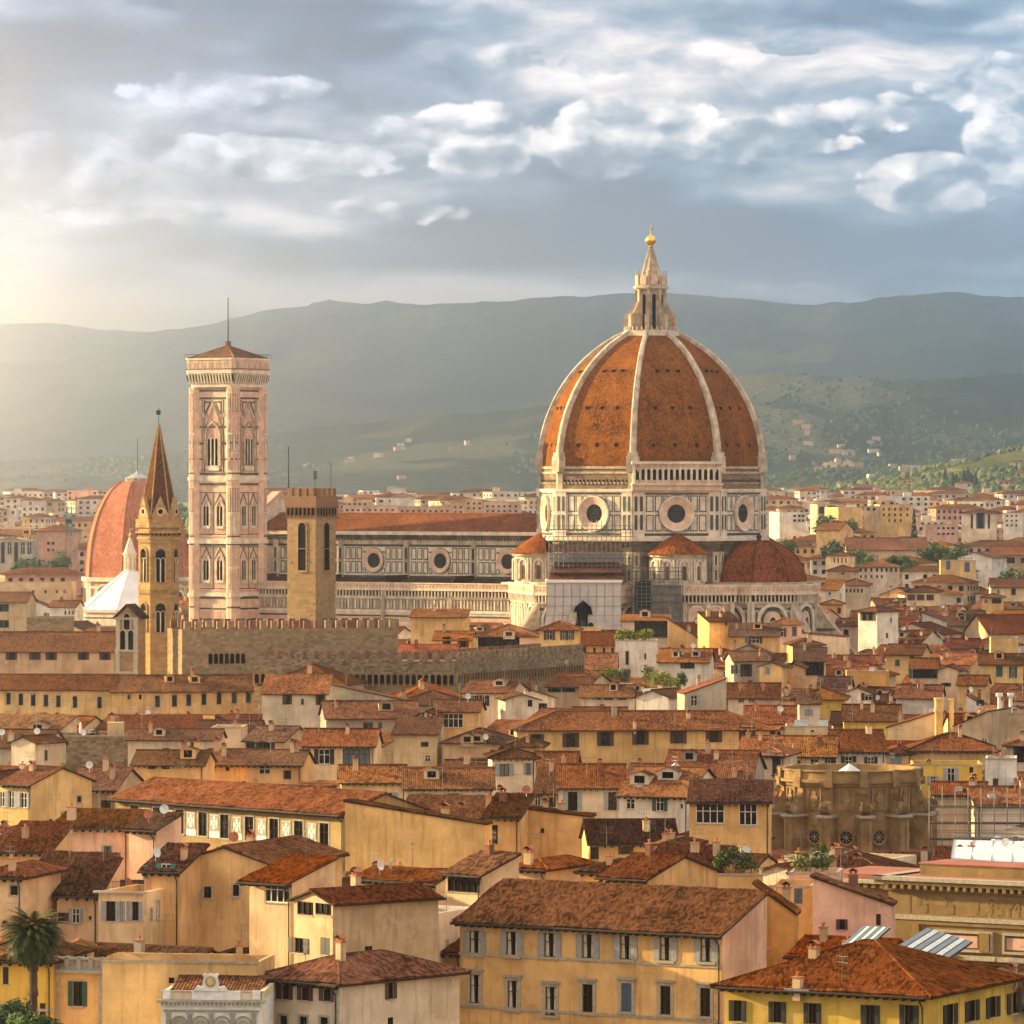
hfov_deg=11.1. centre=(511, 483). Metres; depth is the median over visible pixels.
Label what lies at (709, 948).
window
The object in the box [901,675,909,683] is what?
house
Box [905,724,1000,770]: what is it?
house
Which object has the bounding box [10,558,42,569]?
tree
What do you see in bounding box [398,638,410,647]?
house
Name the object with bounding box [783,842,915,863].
house
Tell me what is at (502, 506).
apartment block
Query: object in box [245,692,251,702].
window
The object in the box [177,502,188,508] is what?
ground
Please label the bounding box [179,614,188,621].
house
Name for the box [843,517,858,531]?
tree
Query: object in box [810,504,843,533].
apartment block
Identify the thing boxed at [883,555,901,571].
tree
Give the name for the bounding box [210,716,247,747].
house
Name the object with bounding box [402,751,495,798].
house
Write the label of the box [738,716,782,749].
house
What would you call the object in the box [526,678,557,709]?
house
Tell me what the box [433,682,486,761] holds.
house
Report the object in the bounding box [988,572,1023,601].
house
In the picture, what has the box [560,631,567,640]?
window
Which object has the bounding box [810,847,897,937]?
house
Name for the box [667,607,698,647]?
house
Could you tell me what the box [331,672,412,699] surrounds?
house
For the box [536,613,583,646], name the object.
house
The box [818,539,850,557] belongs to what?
tree
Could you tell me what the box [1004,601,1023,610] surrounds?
house
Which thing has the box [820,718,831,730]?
house
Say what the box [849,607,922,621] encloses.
house
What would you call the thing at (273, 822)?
window
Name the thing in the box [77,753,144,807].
house
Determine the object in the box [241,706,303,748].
house
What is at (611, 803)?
window
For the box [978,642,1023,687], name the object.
house
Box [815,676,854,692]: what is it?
house
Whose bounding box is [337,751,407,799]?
house
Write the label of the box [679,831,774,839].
house
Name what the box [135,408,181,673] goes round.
spire tower
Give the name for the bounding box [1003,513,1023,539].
apartment block
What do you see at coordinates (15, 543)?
window
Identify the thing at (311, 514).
palace tower
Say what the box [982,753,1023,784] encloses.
house
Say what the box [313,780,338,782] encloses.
house
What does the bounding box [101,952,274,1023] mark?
house
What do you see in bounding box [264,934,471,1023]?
house
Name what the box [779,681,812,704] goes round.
house
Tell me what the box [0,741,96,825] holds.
house
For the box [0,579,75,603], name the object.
house
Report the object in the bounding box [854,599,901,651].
house
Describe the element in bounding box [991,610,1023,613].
house
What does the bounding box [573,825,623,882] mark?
house
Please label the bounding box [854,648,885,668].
house
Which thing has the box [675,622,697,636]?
house
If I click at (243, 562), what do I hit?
window
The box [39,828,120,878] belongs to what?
house
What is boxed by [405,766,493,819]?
house
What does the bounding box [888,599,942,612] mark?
house
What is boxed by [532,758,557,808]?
house
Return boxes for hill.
[0,292,1023,460]
[0,323,152,362]
[0,373,1023,501]
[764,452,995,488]
[830,449,1023,493]
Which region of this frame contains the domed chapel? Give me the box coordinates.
[81,438,188,603]
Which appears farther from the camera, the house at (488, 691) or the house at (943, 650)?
the house at (943, 650)
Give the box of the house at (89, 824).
[55,782,149,879]
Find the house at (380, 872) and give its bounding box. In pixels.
[360,839,445,905]
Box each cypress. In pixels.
[911,508,917,536]
[943,467,947,480]
[950,472,954,485]
[962,470,966,481]
[966,468,969,481]
[968,473,972,482]
[973,472,977,484]
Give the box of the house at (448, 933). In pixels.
[438,890,468,963]
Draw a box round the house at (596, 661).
[584,638,618,676]
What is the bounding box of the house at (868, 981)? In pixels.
[709,938,1023,1023]
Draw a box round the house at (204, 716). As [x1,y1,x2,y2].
[175,711,214,718]
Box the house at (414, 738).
[391,702,445,765]
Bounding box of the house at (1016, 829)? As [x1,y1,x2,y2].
[1003,824,1023,840]
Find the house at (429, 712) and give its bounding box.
[413,694,446,716]
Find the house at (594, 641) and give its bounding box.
[580,620,617,651]
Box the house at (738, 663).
[723,638,769,682]
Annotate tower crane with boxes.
[21,518,49,539]
[62,506,93,535]
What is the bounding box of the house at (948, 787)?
[930,766,987,845]
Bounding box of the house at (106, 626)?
[95,621,115,627]
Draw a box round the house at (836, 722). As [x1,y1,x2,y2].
[830,700,859,728]
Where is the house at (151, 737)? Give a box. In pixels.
[125,711,227,766]
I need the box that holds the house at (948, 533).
[925,524,958,544]
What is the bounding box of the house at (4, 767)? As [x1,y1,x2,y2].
[0,756,33,769]
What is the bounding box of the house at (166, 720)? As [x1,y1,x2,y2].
[118,701,202,731]
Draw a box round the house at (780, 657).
[744,644,786,663]
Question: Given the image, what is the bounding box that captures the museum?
[843,859,1023,966]
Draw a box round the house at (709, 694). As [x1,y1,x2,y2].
[676,660,727,709]
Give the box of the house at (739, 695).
[726,670,781,715]
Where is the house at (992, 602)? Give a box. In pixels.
[979,584,1005,613]
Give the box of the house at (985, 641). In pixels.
[981,624,1023,652]
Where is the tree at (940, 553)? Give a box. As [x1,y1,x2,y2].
[926,539,948,564]
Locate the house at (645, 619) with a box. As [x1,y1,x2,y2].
[620,609,669,675]
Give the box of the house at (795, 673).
[787,645,808,687]
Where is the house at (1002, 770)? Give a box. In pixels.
[985,745,1017,784]
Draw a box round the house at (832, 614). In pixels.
[823,608,840,622]
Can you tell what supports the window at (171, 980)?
in the house at (133, 984)
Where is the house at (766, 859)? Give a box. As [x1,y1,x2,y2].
[739,852,777,868]
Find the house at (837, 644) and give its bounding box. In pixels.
[802,623,849,653]
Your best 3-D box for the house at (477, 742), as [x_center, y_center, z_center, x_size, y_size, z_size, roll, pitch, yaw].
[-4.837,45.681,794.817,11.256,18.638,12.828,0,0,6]
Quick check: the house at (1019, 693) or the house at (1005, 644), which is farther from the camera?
the house at (1005, 644)
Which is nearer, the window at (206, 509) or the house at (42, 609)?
the window at (206, 509)
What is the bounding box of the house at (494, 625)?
[469,619,503,628]
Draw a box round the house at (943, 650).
[933,636,973,652]
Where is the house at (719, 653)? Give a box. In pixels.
[702,645,728,664]
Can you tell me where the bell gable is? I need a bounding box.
[113,603,148,674]
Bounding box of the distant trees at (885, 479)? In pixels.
[0,371,1023,547]
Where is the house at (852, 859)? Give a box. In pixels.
[785,848,919,874]
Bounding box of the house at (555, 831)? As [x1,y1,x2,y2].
[528,784,596,857]
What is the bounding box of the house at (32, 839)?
[0,793,75,865]
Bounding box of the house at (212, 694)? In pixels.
[107,663,253,714]
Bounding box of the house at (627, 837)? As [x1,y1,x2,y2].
[578,807,678,861]
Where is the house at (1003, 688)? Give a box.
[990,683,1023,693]
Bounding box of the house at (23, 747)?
[6,728,67,765]
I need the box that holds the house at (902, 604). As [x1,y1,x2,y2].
[894,600,905,605]
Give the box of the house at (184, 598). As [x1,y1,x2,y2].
[179,594,188,602]
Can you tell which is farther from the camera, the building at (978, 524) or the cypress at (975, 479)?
the cypress at (975, 479)
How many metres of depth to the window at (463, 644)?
1114.40 m
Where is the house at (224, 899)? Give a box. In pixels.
[200,822,349,951]
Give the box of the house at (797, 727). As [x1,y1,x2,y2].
[785,715,827,734]
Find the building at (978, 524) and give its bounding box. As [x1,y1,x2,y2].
[960,509,999,543]
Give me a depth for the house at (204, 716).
879.20 m
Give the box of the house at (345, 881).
[342,866,361,885]
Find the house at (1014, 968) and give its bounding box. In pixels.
[984,963,1023,974]
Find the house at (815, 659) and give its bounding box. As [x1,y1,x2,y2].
[793,637,827,688]
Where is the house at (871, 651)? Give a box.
[857,639,879,653]
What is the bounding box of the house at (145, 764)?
[129,738,217,779]
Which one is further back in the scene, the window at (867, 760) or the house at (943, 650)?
the house at (943, 650)
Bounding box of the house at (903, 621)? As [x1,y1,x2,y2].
[899,618,915,626]
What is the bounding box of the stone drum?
[771,763,939,860]
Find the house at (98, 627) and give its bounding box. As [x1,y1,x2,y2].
[84,623,115,630]
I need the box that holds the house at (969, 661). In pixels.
[930,649,978,674]
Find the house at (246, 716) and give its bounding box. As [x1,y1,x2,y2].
[223,699,262,719]
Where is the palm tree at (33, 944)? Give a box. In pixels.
[0,907,68,1016]
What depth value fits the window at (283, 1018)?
404.69 m
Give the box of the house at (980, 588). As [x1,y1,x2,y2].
[978,586,986,590]
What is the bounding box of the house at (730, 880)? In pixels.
[718,868,762,889]
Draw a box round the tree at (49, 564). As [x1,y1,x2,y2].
[28,558,62,566]
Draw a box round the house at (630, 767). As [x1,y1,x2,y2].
[627,762,650,776]
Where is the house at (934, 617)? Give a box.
[911,605,947,626]
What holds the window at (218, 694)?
in the house at (212, 694)
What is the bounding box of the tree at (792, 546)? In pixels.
[779,538,798,552]
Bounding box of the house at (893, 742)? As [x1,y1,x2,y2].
[886,725,917,746]
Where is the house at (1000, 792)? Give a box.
[964,769,1023,836]
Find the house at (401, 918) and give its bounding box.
[286,853,445,963]
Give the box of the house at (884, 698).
[874,693,944,708]
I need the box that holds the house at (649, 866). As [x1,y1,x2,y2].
[594,821,724,887]
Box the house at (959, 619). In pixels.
[947,598,985,631]
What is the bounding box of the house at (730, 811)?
[686,762,773,855]
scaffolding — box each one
[547,520,632,582]
[632,567,682,621]
[929,788,1023,860]
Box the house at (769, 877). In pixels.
[759,830,823,885]
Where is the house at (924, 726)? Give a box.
[885,698,953,739]
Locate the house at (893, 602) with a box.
[882,598,905,606]
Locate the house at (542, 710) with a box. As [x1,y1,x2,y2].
[527,696,610,718]
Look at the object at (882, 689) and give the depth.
966.71 m
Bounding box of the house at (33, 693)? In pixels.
[0,668,119,719]
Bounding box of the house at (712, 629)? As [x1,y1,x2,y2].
[696,595,741,648]
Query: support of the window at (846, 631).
in the house at (847, 626)
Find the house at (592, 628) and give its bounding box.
[582,620,600,630]
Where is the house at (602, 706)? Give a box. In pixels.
[572,701,627,709]
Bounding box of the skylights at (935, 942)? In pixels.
[842,926,972,960]
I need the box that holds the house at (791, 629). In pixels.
[768,605,804,652]
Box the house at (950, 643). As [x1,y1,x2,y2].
[938,628,983,649]
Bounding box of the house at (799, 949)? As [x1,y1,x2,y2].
[782,922,903,960]
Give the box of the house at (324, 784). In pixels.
[297,775,339,787]
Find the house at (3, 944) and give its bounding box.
[0,903,53,947]
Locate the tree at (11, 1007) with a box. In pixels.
[0,998,32,1023]
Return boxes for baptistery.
[84,533,181,625]
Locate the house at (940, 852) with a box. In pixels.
[931,838,1018,860]
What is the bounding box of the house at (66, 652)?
[0,628,115,673]
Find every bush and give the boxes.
[596,669,609,677]
[605,666,619,683]
[617,668,630,681]
[639,664,655,687]
[647,669,669,687]
[660,672,679,687]
[672,671,687,687]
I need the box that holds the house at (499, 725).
[487,719,521,735]
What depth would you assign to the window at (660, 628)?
1109.79 m
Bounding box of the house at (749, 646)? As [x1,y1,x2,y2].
[723,640,773,660]
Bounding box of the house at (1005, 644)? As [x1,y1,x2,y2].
[989,627,1018,652]
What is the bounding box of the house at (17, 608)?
[0,586,37,630]
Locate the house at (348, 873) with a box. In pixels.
[343,858,388,876]
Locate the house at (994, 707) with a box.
[981,697,1023,709]
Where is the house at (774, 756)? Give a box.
[761,733,802,779]
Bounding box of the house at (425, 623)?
[409,598,470,643]
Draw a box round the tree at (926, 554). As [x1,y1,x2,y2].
[915,546,936,561]
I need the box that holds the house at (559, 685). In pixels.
[543,659,611,707]
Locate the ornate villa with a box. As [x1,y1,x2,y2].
[156,973,273,1023]
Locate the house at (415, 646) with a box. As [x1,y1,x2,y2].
[398,633,460,660]
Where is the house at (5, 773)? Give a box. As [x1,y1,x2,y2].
[0,768,20,779]
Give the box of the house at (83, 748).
[62,722,127,772]
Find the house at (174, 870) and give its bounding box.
[137,820,209,945]
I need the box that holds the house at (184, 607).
[179,600,188,614]
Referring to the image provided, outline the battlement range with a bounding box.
[253,643,584,713]
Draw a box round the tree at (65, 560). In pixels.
[44,550,71,567]
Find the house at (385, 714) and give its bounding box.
[318,699,419,733]
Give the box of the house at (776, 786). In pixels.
[771,774,778,796]
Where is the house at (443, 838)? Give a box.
[343,787,492,870]
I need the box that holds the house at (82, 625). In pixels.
[69,610,96,630]
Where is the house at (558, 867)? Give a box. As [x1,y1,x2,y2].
[519,834,599,881]
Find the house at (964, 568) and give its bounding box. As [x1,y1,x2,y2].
[939,560,975,579]
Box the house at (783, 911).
[752,865,801,966]
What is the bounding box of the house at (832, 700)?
[790,678,850,720]
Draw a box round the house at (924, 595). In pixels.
[904,581,943,605]
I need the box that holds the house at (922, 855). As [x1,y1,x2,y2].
[877,832,953,865]
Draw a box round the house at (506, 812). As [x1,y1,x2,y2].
[480,774,535,862]
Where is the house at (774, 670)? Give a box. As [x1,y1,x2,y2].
[756,646,789,687]
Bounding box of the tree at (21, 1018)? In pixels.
[5,1010,62,1023]
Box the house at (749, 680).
[712,674,751,710]
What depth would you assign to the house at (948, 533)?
2119.16 m
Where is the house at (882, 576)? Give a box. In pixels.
[854,559,901,596]
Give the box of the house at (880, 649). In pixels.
[872,641,944,657]
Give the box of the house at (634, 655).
[615,639,656,676]
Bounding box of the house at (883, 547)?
[844,537,927,559]
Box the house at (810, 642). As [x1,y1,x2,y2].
[783,627,826,663]
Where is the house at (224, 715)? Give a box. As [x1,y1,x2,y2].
[215,702,240,717]
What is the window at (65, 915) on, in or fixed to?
in the house at (76, 897)
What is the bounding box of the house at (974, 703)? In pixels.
[966,686,988,712]
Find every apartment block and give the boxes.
[0,540,37,572]
[44,536,77,570]
[343,505,399,512]
[390,492,415,505]
[398,506,450,512]
[451,502,464,512]
[465,499,482,512]
[483,501,521,512]
[769,512,805,540]
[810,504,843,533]
[825,507,862,528]
[864,506,879,536]
[874,504,911,536]
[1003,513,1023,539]
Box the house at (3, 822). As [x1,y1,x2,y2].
[0,820,17,825]
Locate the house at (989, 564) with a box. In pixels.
[956,551,1007,587]
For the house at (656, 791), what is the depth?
641.72 m
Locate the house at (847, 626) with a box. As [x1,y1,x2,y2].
[835,618,899,651]
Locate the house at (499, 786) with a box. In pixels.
[492,775,503,791]
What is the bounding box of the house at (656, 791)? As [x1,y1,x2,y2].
[614,755,716,832]
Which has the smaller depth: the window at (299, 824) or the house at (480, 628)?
the window at (299, 824)
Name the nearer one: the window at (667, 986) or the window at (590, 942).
the window at (667, 986)
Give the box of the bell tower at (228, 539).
[185,307,269,626]
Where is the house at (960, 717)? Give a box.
[943,712,977,732]
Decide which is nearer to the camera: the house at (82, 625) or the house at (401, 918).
the house at (401, 918)
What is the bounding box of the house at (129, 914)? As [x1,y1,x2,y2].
[93,858,163,944]
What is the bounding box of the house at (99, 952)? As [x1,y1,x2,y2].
[0,917,117,961]
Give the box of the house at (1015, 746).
[1001,726,1023,770]
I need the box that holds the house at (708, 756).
[664,738,766,779]
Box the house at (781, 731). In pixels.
[770,723,786,734]
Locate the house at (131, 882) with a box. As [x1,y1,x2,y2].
[120,878,143,886]
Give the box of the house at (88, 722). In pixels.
[37,700,102,732]
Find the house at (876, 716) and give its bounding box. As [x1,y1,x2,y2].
[841,697,902,739]
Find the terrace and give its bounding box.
[642,688,683,692]
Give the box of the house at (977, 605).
[970,600,981,609]
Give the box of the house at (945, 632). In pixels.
[898,613,963,637]
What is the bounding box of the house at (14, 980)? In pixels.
[0,939,95,1021]
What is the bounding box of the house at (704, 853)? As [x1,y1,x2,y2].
[654,837,735,873]
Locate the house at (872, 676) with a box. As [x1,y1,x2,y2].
[845,664,889,686]
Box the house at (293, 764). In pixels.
[245,738,315,783]
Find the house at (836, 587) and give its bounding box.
[820,568,845,617]
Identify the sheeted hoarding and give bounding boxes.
[544,579,621,629]
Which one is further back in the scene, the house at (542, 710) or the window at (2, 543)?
the window at (2, 543)
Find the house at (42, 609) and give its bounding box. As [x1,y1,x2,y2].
[25,589,48,615]
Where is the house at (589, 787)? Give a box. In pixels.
[556,756,626,817]
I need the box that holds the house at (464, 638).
[431,622,476,647]
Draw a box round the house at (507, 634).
[473,624,538,646]
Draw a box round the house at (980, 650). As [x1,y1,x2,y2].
[954,646,988,652]
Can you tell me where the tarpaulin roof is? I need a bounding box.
[951,832,1023,861]
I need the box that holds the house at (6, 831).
[0,807,15,843]
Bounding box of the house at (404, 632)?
[381,617,410,638]
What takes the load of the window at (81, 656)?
in the house at (66, 652)
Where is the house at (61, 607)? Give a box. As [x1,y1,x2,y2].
[47,589,85,620]
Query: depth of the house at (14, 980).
417.68 m
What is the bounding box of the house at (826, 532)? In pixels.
[815,522,853,554]
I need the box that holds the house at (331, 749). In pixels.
[300,720,383,780]
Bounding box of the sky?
[0,0,1023,331]
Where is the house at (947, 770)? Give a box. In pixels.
[910,745,982,799]
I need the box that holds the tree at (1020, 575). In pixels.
[1001,566,1023,577]
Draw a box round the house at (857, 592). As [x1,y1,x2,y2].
[845,578,872,617]
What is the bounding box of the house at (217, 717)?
[191,708,222,718]
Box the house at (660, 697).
[632,672,680,709]
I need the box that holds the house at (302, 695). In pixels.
[260,669,332,728]
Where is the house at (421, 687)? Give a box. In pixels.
[390,678,462,697]
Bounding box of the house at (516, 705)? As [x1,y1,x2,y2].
[494,677,542,719]
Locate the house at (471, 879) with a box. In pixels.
[437,829,521,906]
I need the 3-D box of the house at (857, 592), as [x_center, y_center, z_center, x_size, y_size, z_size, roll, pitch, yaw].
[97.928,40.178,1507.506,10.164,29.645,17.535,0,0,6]
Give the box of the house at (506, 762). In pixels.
[482,722,541,794]
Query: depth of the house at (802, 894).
457.62 m
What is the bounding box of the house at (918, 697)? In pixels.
[894,665,945,713]
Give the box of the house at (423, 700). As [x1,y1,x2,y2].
[407,679,465,712]
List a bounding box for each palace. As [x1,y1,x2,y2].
[167,618,398,673]
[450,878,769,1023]
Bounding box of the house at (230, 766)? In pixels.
[207,737,268,782]
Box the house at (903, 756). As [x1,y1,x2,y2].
[886,724,916,764]
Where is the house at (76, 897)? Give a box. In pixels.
[51,825,122,941]
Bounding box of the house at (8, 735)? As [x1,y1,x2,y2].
[0,711,68,764]
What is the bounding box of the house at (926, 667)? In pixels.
[908,648,940,683]
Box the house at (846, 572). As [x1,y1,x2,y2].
[825,565,860,580]
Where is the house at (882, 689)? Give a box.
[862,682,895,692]
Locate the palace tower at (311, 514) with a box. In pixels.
[285,447,337,626]
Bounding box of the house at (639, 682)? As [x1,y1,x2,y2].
[610,674,657,709]
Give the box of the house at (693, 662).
[656,631,715,687]
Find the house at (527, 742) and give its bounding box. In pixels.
[498,726,550,751]
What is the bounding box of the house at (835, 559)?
[823,552,856,577]
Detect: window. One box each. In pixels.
[0,792,6,807]
[1,542,4,562]
[2,967,9,985]
[3,604,8,611]
[3,620,8,627]
[5,692,11,704]
[5,790,16,808]
[6,653,16,659]
[7,541,11,554]
[8,884,19,896]
[14,542,17,561]
[17,792,29,808]
[18,693,23,705]
[20,541,24,554]
[27,541,31,554]
[29,653,40,659]
[30,693,35,706]
[40,1003,45,1014]
[43,694,48,706]
[44,750,48,760]
[45,653,56,659]
[52,913,68,921]
[55,695,61,707]
[68,908,82,924]
[68,979,86,1007]
[72,695,77,708]
[76,794,82,803]
[78,653,88,659]
[96,696,102,708]
[99,653,110,659]
[101,800,110,807]
[101,845,112,851]
[101,901,119,921]
[118,901,125,921]
[126,901,131,921]
[129,804,139,808]
[129,902,141,921]
[139,547,147,581]
[139,602,147,631]
[142,865,148,878]
[150,907,154,920]
[152,806,159,811]
[154,547,166,581]
[154,602,166,631]
[154,695,160,707]
[156,864,174,875]
[156,900,160,920]
[167,978,173,984]
[170,1015,186,1023]
[171,694,177,706]
[172,547,178,581]
[172,602,178,627]
[174,808,184,834]
[179,584,185,595]
[185,693,191,706]
[192,1015,208,1023]
[197,810,207,837]
[200,693,206,705]
[201,885,212,899]
[202,500,210,528]
[202,554,210,582]
[204,421,220,470]
[213,1016,229,1023]
[215,500,223,528]
[215,554,223,582]
[216,692,222,704]
[218,813,229,839]
[230,883,240,897]
[231,692,237,703]
[235,1016,251,1023]
[240,500,246,528]
[240,554,246,582]
[242,421,255,470]
[243,815,254,841]
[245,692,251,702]
[246,743,260,747]
[250,500,256,528]
[250,554,256,582]
[258,767,270,774]
[260,743,274,748]
[263,887,289,904]
[268,817,278,838]
[274,985,282,1000]
[277,985,292,1000]
[278,1013,288,1023]
[282,695,291,704]
[283,770,290,779]
[288,937,307,954]
[293,819,303,836]
[296,901,313,916]
[297,521,306,571]
[297,984,312,1001]
[298,1014,308,1023]
[314,749,333,764]
[314,903,331,916]
[316,695,324,705]
[318,821,329,845]
[318,1015,329,1023]
[319,937,329,955]
[319,987,333,1002]
[323,521,330,571]
[343,749,369,763]
[363,547,384,572]
[363,722,372,727]
[385,982,396,1000]
[387,792,397,796]
[388,1017,392,1023]
[421,742,428,746]
[424,755,430,762]
[429,548,450,573]
[442,637,450,643]
[443,713,462,727]
[447,877,479,893]
[457,638,468,647]
[463,926,485,957]
[465,968,483,1005]
[470,695,478,698]
[478,637,519,646]
[480,695,488,706]
[492,825,497,844]
[495,764,513,776]
[496,548,514,574]
[500,927,522,958]
[502,974,521,1012]
[523,763,532,774]
[527,700,532,706]
[528,733,543,740]
[533,795,542,805]
[538,930,560,959]
[539,703,546,709]
[540,495,550,530]
[540,980,559,1018]
[544,631,554,640]
[547,797,555,806]
[548,688,560,692]
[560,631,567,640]
[562,688,574,692]
[563,732,578,747]
[563,792,581,810]
[566,631,573,640]
[576,932,598,960]
[577,495,609,531]
[577,978,596,1015]
[590,847,599,859]
[597,731,613,746]
[604,792,618,810]
[613,933,636,962]
[616,977,635,1014]
[618,847,632,854]
[625,651,628,664]
[625,799,634,809]
[632,731,648,745]
[634,622,666,637]
[652,798,666,811]
[653,935,676,963]
[654,979,674,1017]
[658,495,694,531]
[670,731,686,744]
[680,663,693,668]
[687,695,700,706]
[694,937,717,964]
[694,981,714,1019]
[695,804,723,823]
[706,727,721,742]
[729,1000,745,1022]
[731,665,735,673]
[733,495,754,531]
[736,665,741,673]
[738,804,757,825]
[739,726,754,740]
[741,664,751,676]
[745,637,761,643]
[765,663,769,674]
[768,1001,785,1023]
[772,758,780,773]
[781,628,785,636]
[792,627,796,636]
[794,888,803,904]
[803,662,823,675]
[803,1003,820,1023]
[804,709,813,715]
[807,829,818,844]
[810,759,818,763]
[819,506,824,513]
[825,758,835,763]
[836,919,847,930]
[838,829,854,845]
[841,756,855,762]
[844,629,848,634]
[860,612,868,620]
[860,1005,879,1023]
[861,693,875,700]
[864,757,877,763]
[866,612,874,620]
[873,829,886,845]
[875,914,881,926]
[890,755,901,764]
[895,659,899,666]
[899,1004,918,1023]
[907,594,914,600]
[909,670,937,678]
[917,594,924,600]
[926,594,933,600]
[927,776,938,784]
[943,768,958,780]
[943,1003,957,1023]
[946,561,950,569]
[964,562,969,571]
[965,999,979,1022]
[971,514,972,528]
[976,512,984,528]
[986,995,1000,1019]
[988,514,989,528]
[993,778,997,784]
[996,666,1002,676]
[1007,558,1014,562]
[1007,991,1021,1015]
[1009,667,1016,677]
[1011,588,1015,594]
[1014,747,1023,762]
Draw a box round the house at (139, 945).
[86,913,220,953]
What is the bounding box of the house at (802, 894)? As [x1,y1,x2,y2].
[769,868,812,939]
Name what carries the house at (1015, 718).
on the ground
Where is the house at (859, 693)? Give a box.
[842,675,877,703]
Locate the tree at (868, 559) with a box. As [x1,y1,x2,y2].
[860,554,878,563]
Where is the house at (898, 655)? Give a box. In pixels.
[883,633,931,683]
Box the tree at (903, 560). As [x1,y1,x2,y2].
[897,554,918,571]
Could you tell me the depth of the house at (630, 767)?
741.48 m
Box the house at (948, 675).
[934,663,967,712]
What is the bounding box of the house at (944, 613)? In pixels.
[939,600,974,616]
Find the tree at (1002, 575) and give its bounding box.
[998,570,1015,577]
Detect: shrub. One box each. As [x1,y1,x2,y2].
[57,761,69,769]
[614,627,624,639]
[622,628,632,639]
[627,630,638,639]
[636,629,647,639]
[644,628,654,638]
[713,847,731,873]
[721,843,746,873]
[735,850,764,873]
[787,849,814,871]
[809,844,832,871]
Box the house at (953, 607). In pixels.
[941,603,967,610]
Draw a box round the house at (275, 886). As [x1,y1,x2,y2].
[235,829,338,967]
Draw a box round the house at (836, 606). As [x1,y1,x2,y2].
[819,589,846,617]
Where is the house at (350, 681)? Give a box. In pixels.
[257,648,367,713]
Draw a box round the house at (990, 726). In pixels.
[952,692,1011,755]
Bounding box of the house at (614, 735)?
[507,704,776,767]
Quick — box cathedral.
[257,225,855,653]
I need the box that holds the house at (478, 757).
[459,745,511,758]
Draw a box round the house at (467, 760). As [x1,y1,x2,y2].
[441,750,487,765]
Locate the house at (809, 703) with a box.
[795,681,822,723]
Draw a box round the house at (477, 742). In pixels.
[438,726,518,758]
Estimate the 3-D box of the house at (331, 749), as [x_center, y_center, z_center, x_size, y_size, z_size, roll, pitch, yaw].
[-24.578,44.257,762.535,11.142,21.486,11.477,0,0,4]
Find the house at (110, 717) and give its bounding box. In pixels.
[95,706,150,732]
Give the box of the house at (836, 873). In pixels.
[788,867,842,881]
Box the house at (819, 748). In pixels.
[782,717,839,763]
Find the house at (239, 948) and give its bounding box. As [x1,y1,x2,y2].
[219,922,248,953]
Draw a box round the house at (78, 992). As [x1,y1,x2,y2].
[54,956,105,1023]
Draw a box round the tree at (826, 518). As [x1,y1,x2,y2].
[811,515,841,532]
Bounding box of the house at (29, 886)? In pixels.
[0,844,70,935]
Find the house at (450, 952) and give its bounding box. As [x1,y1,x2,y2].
[440,937,459,966]
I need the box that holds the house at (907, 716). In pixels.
[904,707,963,719]
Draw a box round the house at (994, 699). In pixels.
[990,693,1007,704]
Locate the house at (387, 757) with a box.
[364,718,392,763]
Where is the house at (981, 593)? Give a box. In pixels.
[973,589,988,602]
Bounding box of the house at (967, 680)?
[955,670,991,712]
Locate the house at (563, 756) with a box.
[534,750,581,773]
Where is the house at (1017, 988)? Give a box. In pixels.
[1013,960,1023,1023]
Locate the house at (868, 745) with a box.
[828,708,888,763]
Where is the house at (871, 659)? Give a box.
[826,652,883,667]
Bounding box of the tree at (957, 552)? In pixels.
[944,542,969,559]
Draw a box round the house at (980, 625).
[963,614,1023,652]
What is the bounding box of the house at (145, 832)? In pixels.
[121,794,183,879]
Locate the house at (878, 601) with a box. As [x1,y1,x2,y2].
[871,598,905,606]
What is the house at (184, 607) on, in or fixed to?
on the ground
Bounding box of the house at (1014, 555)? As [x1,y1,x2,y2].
[989,546,1023,573]
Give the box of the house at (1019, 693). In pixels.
[1006,673,1023,705]
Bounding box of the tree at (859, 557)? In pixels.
[847,548,866,565]
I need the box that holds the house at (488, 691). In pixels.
[460,678,530,727]
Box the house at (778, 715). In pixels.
[743,687,797,729]
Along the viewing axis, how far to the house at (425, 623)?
1179.81 m
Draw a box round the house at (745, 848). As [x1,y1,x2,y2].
[739,843,749,852]
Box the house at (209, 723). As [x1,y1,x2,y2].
[195,709,265,733]
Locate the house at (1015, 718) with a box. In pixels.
[977,693,1023,739]
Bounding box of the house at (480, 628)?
[469,624,491,646]
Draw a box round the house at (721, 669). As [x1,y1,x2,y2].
[714,661,724,676]
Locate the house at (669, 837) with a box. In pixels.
[643,812,708,849]
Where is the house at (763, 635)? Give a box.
[727,621,781,652]
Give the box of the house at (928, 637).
[898,624,945,644]
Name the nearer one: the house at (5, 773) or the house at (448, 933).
the house at (448, 933)
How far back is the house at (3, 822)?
596.60 m
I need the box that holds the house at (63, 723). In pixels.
[0,698,78,732]
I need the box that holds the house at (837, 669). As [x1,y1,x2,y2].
[826,660,899,686]
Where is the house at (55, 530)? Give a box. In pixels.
[34,525,82,564]
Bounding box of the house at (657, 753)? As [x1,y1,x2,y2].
[643,749,663,765]
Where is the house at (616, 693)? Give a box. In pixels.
[578,677,636,709]
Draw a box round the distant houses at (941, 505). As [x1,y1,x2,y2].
[0,419,1023,609]
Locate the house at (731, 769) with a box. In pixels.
[715,739,756,779]
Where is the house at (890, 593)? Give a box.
[878,584,910,597]
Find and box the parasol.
[79,722,81,734]
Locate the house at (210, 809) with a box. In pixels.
[106,776,432,870]

